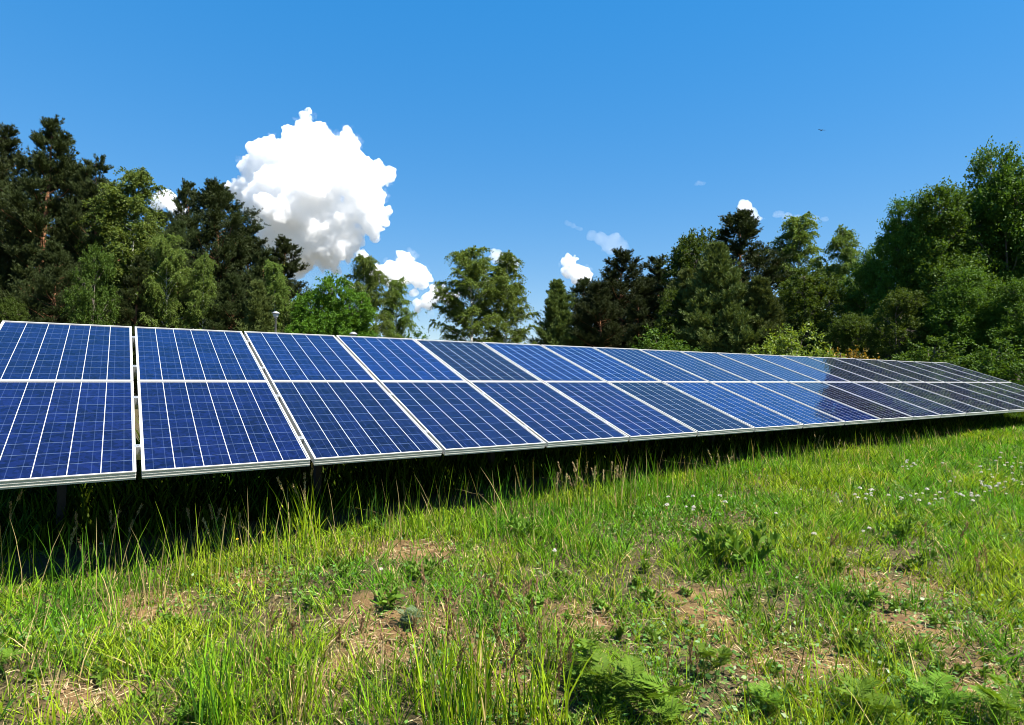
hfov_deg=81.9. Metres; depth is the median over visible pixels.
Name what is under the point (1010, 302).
leafy tree
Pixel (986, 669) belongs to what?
weed
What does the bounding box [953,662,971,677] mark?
weed
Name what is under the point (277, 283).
birch tree
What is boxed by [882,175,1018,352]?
leafy tree
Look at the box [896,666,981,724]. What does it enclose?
tansy plant
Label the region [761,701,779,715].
weed
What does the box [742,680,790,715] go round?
tansy plant
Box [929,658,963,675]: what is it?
weed
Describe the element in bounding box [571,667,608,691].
weed
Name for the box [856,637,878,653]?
weed
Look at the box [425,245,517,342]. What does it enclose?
birch tree
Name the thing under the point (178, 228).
pine tree
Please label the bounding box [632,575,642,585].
weed
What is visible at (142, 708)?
leafy weed
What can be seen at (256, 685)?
weed
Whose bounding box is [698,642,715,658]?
weed
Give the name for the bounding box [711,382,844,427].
solar panel
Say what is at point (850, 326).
leafy tree
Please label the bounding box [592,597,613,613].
weed
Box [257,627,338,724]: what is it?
grass tuft
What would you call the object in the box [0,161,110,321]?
pine tree
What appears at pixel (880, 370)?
solar panel
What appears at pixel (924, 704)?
weed
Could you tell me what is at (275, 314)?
street lamp
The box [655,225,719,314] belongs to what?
leafy tree
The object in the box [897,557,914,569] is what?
weed
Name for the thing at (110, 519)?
grass tuft
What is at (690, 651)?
grass tuft
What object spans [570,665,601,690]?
weed
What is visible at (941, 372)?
solar panel
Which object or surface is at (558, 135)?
sky
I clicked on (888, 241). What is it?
leafy tree
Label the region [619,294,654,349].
pine tree
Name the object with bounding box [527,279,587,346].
young pine
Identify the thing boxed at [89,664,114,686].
weed
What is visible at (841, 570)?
weed
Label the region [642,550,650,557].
weed
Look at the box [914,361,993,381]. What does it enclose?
solar panel
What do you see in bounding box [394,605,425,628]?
mugwort plant
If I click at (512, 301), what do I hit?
birch tree
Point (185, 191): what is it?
pine tree
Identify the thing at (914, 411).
solar panel
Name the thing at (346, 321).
maple tree
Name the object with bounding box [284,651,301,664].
weed
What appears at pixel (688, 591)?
weed
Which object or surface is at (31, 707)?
grass tuft
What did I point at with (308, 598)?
weed
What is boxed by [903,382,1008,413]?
solar panel
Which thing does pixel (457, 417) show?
solar panel
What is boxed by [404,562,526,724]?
grass tuft
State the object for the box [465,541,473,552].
weed
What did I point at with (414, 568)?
leafy weed
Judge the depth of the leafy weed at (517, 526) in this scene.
4.68 m
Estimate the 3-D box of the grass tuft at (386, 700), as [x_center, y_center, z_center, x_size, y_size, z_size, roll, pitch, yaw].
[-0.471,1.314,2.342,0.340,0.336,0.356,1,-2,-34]
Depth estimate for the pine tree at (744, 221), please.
42.21 m
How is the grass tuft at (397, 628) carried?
on the ground at (366, 602)
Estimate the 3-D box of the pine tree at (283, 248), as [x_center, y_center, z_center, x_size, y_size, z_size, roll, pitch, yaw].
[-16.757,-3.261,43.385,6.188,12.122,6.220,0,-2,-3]
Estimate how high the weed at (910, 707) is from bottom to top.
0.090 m
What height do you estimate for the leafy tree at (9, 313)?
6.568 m
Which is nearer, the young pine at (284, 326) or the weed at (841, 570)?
the weed at (841, 570)
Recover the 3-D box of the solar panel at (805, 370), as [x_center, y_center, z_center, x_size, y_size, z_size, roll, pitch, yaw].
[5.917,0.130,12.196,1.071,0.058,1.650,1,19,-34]
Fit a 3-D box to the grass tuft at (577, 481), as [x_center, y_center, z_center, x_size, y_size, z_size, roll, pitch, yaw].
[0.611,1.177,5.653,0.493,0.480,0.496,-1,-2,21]
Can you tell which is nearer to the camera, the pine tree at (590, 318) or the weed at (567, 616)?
the weed at (567, 616)
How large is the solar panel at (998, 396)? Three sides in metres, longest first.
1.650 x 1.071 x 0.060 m
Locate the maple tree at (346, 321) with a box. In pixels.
[284,270,380,336]
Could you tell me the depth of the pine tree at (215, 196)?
41.21 m
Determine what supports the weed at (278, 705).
on the ground at (366, 602)
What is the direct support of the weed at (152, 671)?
on the ground at (366, 602)
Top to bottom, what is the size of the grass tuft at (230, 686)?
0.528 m
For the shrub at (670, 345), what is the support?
on the ground at (366, 602)
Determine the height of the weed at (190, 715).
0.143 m
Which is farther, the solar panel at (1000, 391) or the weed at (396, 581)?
the solar panel at (1000, 391)
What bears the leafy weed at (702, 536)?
on the ground at (366, 602)
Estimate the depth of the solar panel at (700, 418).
7.70 m
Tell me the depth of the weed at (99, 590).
3.59 m
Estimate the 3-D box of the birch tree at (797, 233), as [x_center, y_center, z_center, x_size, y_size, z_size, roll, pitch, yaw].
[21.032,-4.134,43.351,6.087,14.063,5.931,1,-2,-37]
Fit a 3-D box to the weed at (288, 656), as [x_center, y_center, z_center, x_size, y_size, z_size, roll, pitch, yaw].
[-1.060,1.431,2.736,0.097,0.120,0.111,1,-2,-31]
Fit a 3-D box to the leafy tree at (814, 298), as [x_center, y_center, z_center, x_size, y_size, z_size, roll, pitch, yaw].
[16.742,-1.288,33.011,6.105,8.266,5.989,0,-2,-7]
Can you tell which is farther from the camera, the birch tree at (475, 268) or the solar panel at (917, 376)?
the birch tree at (475, 268)
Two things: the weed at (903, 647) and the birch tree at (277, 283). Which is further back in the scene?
the birch tree at (277, 283)
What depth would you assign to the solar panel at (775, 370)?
11.54 m
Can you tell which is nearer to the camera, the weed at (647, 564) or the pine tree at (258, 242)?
the weed at (647, 564)
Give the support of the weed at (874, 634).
on the ground at (366, 602)
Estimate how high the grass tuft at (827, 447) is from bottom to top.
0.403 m
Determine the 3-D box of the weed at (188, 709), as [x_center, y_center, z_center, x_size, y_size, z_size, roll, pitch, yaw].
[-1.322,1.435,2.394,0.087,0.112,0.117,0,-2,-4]
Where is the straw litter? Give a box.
[0,461,1023,724]
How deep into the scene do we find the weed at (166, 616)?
3.24 m
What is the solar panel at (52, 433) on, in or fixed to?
attached to the mounting rack
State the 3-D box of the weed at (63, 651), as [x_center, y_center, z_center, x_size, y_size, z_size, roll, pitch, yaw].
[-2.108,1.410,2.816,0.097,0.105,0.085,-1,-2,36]
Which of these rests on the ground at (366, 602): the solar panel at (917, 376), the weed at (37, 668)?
the weed at (37, 668)
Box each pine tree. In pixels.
[0,114,86,320]
[0,122,80,319]
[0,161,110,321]
[0,208,22,288]
[8,239,90,323]
[31,153,140,322]
[77,216,136,367]
[107,254,165,394]
[121,176,273,329]
[136,217,221,328]
[140,208,189,259]
[164,178,215,268]
[200,272,250,330]
[211,219,287,329]
[235,249,295,327]
[264,234,312,315]
[566,276,608,346]
[568,281,629,347]
[574,246,669,347]
[618,254,671,338]
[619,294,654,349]
[690,207,804,328]
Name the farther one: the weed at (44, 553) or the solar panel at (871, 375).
the solar panel at (871, 375)
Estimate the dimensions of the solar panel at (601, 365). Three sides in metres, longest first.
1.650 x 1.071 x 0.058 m
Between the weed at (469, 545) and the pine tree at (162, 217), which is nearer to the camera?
the weed at (469, 545)
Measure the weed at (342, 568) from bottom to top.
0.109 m
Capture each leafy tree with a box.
[0,295,30,323]
[60,240,122,325]
[647,287,690,349]
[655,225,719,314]
[774,264,855,355]
[818,311,876,358]
[833,241,891,354]
[859,191,943,354]
[861,284,938,360]
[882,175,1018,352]
[912,265,1015,362]
[931,180,1016,350]
[951,135,1023,360]
[965,274,1023,384]
[992,193,1023,334]
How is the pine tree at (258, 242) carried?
on the ground at (366, 602)
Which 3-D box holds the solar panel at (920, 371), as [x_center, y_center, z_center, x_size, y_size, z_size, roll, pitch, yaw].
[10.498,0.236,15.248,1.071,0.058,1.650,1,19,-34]
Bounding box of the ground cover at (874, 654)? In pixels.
[0,450,1023,724]
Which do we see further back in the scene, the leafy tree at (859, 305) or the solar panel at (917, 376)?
the leafy tree at (859, 305)
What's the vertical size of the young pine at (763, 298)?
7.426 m
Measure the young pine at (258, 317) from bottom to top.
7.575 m
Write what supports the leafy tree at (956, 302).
on the ground at (366, 602)
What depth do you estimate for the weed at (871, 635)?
3.22 m
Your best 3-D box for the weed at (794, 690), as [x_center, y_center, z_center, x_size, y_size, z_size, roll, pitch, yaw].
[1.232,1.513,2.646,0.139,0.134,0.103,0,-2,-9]
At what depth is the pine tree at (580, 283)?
44.69 m
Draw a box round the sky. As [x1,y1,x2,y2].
[0,0,1023,343]
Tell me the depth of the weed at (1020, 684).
2.71 m
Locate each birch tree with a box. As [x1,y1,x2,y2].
[66,166,173,326]
[132,232,198,335]
[175,252,223,329]
[262,259,295,332]
[339,254,397,336]
[375,277,419,338]
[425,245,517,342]
[474,250,542,343]
[762,211,835,336]
[820,224,869,328]
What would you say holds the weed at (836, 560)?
on the ground at (366, 602)
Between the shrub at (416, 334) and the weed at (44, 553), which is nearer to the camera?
the weed at (44, 553)
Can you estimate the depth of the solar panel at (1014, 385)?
16.23 m
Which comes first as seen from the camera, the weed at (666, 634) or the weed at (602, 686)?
the weed at (602, 686)
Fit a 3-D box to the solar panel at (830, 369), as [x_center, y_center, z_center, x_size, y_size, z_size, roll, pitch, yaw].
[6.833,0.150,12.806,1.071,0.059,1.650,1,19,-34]
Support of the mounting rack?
on the ground at (366, 602)
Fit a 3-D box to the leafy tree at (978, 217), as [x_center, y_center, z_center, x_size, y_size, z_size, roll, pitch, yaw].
[23.206,-3.160,30.085,5.793,12.792,5.748,1,-2,-18]
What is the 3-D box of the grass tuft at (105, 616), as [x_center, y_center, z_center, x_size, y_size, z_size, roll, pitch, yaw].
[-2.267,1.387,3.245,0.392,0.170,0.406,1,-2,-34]
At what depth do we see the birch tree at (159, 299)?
35.68 m
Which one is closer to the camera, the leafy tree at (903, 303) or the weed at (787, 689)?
the weed at (787, 689)
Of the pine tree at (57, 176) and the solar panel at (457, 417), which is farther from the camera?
the pine tree at (57, 176)
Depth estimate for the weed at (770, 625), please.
3.34 m
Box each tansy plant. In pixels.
[0,635,32,667]
[548,626,612,672]
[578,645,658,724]
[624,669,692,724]
[677,642,739,680]
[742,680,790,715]
[835,671,918,724]
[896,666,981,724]
[969,673,1023,724]
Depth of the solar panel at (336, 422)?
5.21 m
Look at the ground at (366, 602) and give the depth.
3.52 m
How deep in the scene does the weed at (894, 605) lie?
3.57 m
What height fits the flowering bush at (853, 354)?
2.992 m
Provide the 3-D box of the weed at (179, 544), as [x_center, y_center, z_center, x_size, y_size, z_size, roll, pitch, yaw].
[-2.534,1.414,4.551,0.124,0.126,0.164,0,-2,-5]
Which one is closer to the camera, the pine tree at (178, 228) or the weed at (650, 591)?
the weed at (650, 591)
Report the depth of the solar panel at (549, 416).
6.47 m
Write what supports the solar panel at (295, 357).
attached to the mounting rack
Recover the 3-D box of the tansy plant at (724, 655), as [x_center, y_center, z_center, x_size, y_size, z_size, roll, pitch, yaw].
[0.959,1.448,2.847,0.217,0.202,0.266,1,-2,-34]
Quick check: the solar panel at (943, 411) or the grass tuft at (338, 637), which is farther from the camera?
the solar panel at (943, 411)
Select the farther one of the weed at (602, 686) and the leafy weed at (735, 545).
the leafy weed at (735, 545)
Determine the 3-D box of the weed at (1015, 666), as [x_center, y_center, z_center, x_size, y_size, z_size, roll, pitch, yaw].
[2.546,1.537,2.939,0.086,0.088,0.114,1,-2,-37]
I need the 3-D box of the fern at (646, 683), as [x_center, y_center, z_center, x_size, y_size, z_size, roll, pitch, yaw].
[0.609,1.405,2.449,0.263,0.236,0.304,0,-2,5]
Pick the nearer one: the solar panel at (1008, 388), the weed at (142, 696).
the weed at (142, 696)
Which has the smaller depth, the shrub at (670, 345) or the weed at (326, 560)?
the weed at (326, 560)
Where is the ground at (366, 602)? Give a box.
[0,394,1023,724]
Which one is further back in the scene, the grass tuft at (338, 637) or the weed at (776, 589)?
the weed at (776, 589)
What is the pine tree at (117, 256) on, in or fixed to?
on the ground at (366, 602)
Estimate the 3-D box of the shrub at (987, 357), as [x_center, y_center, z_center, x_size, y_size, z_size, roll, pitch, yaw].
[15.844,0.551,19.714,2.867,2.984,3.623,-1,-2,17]
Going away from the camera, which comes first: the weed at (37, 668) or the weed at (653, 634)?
the weed at (37, 668)
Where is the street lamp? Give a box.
[272,311,279,390]
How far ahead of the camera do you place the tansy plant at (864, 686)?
2.50 m
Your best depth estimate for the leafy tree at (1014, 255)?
28.26 m
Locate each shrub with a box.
[404,326,429,339]
[630,325,704,351]
[747,320,845,357]
[882,331,989,370]
[951,334,1023,385]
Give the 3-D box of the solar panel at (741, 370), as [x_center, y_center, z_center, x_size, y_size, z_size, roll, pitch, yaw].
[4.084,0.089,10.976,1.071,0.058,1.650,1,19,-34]
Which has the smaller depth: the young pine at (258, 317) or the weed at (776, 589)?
the weed at (776, 589)
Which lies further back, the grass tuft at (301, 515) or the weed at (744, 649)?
the grass tuft at (301, 515)
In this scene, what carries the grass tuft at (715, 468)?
on the ground at (366, 602)
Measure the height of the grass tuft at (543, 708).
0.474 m
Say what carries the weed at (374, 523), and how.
on the ground at (366, 602)
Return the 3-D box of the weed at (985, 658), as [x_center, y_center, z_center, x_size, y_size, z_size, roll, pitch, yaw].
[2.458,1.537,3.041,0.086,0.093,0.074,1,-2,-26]
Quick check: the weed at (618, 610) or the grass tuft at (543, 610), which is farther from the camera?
the weed at (618, 610)
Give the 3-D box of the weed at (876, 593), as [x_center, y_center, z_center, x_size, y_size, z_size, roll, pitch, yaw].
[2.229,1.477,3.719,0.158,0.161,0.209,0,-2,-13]
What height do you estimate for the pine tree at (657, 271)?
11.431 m
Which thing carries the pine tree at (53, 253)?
on the ground at (366, 602)
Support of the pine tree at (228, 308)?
on the ground at (366, 602)
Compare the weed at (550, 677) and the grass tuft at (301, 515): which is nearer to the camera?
the weed at (550, 677)
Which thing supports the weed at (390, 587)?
on the ground at (366, 602)
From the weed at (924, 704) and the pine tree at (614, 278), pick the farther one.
the pine tree at (614, 278)
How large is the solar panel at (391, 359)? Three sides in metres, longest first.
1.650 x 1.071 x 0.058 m
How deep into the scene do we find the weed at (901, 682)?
2.78 m
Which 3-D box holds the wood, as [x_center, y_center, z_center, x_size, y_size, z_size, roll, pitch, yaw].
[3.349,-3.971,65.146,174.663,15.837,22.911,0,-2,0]
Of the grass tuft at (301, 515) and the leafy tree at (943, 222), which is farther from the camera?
the leafy tree at (943, 222)
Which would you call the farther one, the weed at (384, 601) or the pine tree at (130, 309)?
the pine tree at (130, 309)
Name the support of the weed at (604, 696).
on the ground at (366, 602)
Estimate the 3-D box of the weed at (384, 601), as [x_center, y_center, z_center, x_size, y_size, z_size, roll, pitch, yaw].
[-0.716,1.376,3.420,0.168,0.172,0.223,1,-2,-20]
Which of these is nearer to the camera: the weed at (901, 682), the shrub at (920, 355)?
the weed at (901, 682)
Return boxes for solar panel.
[0,321,132,380]
[0,380,135,489]
[135,327,267,384]
[137,381,310,478]
[244,331,376,384]
[271,381,441,465]
[336,335,465,382]
[380,381,544,455]
[415,339,540,382]
[469,381,628,447]
[482,342,603,381]
[541,345,660,381]
[544,381,696,441]
[593,347,708,381]
[608,382,753,435]
[639,349,750,381]
[663,382,802,431]
[680,351,787,381]
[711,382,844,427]
[718,353,820,381]
[750,354,849,381]
[753,382,880,424]
[780,355,876,381]
[790,382,912,421]
[810,357,900,381]
[823,382,940,419]
[834,358,922,381]
[853,382,965,417]
[858,359,942,381]
[879,360,960,381]
[880,382,987,415]
[899,361,977,381]
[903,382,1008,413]
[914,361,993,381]
[926,382,1023,412]
[932,362,1008,381]
[946,382,1023,407]
[965,382,1023,400]
[982,382,1023,395]
[997,382,1023,390]
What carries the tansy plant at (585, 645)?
on the ground at (366, 602)
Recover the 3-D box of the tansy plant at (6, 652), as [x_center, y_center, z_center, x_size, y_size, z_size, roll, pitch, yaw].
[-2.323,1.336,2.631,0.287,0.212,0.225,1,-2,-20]
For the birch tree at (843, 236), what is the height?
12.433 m
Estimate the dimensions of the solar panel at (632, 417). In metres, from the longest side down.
1.650 x 1.071 x 0.060 m
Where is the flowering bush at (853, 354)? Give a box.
[827,345,880,359]
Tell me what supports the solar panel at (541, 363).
attached to the mounting rack
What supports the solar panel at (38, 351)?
attached to the mounting rack
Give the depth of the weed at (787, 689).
2.65 m
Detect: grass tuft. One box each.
[0,488,24,569]
[0,667,63,724]
[57,592,137,637]
[69,503,146,568]
[94,627,185,692]
[173,602,258,644]
[179,593,295,724]
[186,504,241,556]
[214,605,297,680]
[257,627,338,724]
[264,463,350,545]
[289,613,364,661]
[348,640,431,724]
[378,585,465,694]
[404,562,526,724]
[475,565,533,628]
[502,617,597,724]
[514,576,574,686]
[553,460,600,511]
[590,461,643,506]
[619,642,719,715]
[695,449,737,480]
[793,532,866,585]
[798,433,840,454]
[919,522,1017,601]
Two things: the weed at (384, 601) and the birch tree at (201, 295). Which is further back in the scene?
the birch tree at (201, 295)
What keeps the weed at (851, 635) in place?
on the ground at (366, 602)
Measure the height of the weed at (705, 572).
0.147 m
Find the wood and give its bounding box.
[23,241,993,349]
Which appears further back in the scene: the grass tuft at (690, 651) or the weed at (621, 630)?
the weed at (621, 630)
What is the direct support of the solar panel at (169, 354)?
attached to the mounting rack
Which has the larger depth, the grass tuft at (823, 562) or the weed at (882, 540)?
the weed at (882, 540)
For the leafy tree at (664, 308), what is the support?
on the ground at (366, 602)
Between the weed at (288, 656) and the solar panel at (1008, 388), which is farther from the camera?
the solar panel at (1008, 388)
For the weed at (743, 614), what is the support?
on the ground at (366, 602)
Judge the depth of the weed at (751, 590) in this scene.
3.75 m
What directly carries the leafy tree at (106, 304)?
on the ground at (366, 602)
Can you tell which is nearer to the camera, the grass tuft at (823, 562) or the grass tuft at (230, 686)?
the grass tuft at (230, 686)
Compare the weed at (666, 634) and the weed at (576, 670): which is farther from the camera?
the weed at (666, 634)
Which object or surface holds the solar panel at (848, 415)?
attached to the mounting rack
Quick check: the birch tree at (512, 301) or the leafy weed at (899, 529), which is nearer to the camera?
the leafy weed at (899, 529)
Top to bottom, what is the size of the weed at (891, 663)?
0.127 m
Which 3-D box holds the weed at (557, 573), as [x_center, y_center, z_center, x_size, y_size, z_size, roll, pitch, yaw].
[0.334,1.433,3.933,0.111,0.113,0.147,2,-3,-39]
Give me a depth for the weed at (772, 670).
2.91 m
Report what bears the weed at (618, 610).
on the ground at (366, 602)
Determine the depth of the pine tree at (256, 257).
40.72 m
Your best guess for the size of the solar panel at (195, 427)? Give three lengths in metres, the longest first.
1.650 x 1.071 x 0.059 m
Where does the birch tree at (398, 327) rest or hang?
on the ground at (366, 602)
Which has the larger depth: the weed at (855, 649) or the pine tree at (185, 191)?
the pine tree at (185, 191)
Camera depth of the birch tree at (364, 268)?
40.93 m
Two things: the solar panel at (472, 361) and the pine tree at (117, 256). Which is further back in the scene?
the pine tree at (117, 256)
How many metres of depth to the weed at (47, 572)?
3.89 m
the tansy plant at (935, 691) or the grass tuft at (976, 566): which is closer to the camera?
the tansy plant at (935, 691)
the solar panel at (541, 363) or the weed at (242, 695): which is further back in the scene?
the solar panel at (541, 363)
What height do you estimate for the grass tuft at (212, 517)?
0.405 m
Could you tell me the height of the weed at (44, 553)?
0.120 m
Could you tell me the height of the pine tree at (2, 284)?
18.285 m
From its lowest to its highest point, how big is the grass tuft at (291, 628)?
0.295 m
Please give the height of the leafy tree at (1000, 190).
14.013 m
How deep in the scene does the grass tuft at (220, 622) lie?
3.18 m
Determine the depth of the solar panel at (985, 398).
13.27 m
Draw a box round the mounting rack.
[56,336,1013,536]
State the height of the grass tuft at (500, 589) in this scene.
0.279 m
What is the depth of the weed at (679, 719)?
2.42 m
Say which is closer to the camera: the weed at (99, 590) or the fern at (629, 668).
the fern at (629, 668)
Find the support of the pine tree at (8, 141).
on the ground at (366, 602)
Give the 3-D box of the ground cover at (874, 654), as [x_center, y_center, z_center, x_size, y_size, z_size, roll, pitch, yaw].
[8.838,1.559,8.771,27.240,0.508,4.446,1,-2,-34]
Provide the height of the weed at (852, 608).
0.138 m
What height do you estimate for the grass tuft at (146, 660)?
0.176 m
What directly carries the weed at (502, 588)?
on the ground at (366, 602)
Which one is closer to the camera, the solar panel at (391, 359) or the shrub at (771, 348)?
the solar panel at (391, 359)
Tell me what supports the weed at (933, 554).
on the ground at (366, 602)
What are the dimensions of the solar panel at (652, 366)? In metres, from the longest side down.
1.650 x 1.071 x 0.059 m
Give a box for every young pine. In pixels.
[234,278,282,366]
[281,302,308,332]
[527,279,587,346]
[649,268,726,349]
[671,240,767,353]
[726,274,803,354]
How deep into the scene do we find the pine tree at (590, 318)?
40.42 m
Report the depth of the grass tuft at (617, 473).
5.86 m
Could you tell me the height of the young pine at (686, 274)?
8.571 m
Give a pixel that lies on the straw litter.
(510, 637)
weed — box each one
[22,664,47,682]
[39,545,61,557]
[42,568,58,578]
[59,646,79,662]
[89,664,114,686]
[97,586,115,599]
[131,688,157,703]
[132,688,159,717]
[144,663,159,679]
[158,611,183,626]
[171,700,193,722]
[174,538,187,551]
[180,692,217,724]
[233,690,245,704]
[247,674,260,687]
[274,696,293,716]
[275,654,292,673]
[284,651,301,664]
[298,591,313,609]
[321,556,342,566]
[335,565,349,575]
[362,519,379,533]
[374,585,404,608]
[385,583,397,591]
[391,579,400,587]
[407,557,434,581]
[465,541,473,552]
[492,585,507,598]
[504,511,536,539]
[522,593,549,608]
[538,666,553,683]
[553,569,568,581]
[560,610,571,622]
[568,708,580,724]
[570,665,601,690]
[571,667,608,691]
[581,687,617,709]
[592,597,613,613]
[594,671,628,705]
[605,623,629,640]
[615,606,627,619]
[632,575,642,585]
[637,557,650,572]
[638,586,668,603]
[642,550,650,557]
[642,625,660,645]
[657,630,669,638]
[667,714,685,724]
[679,585,694,596]
[689,522,738,557]
[695,565,714,581]
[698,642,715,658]
[716,517,781,566]
[732,586,755,600]
[737,613,750,622]
[740,644,754,660]
[757,619,773,632]
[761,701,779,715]
[764,683,797,703]
[766,659,780,677]
[769,581,783,595]
[781,683,800,708]
[830,557,855,575]
[834,567,843,576]
[834,630,871,657]
[843,601,871,618]
[846,640,857,656]
[848,587,885,606]
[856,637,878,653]
[862,630,876,637]
[863,634,873,641]
[874,651,897,675]
[876,536,884,543]
[882,514,926,541]
[884,599,912,612]
[892,676,915,693]
[894,638,927,656]
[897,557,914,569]
[908,703,925,720]
[911,549,939,564]
[916,697,947,719]
[925,614,950,627]
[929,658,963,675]
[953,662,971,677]
[964,665,992,680]
[978,650,997,662]
[1009,662,1023,676]
[1011,678,1023,696]
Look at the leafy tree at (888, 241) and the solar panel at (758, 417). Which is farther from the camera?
the leafy tree at (888, 241)
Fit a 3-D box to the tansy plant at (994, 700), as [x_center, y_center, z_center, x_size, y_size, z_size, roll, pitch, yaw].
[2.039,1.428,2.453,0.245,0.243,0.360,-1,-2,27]
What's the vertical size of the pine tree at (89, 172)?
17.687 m
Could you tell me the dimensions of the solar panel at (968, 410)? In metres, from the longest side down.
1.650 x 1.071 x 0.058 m
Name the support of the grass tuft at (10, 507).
on the ground at (366, 602)
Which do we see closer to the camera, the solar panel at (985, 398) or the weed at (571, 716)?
the weed at (571, 716)
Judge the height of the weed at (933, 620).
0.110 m
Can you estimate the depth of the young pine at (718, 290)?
33.13 m
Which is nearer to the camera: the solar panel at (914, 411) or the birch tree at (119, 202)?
the solar panel at (914, 411)
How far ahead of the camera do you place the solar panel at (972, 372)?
17.08 m
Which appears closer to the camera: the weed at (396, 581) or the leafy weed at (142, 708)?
the leafy weed at (142, 708)
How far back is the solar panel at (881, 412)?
10.18 m
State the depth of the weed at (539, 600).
3.48 m
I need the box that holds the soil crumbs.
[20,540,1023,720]

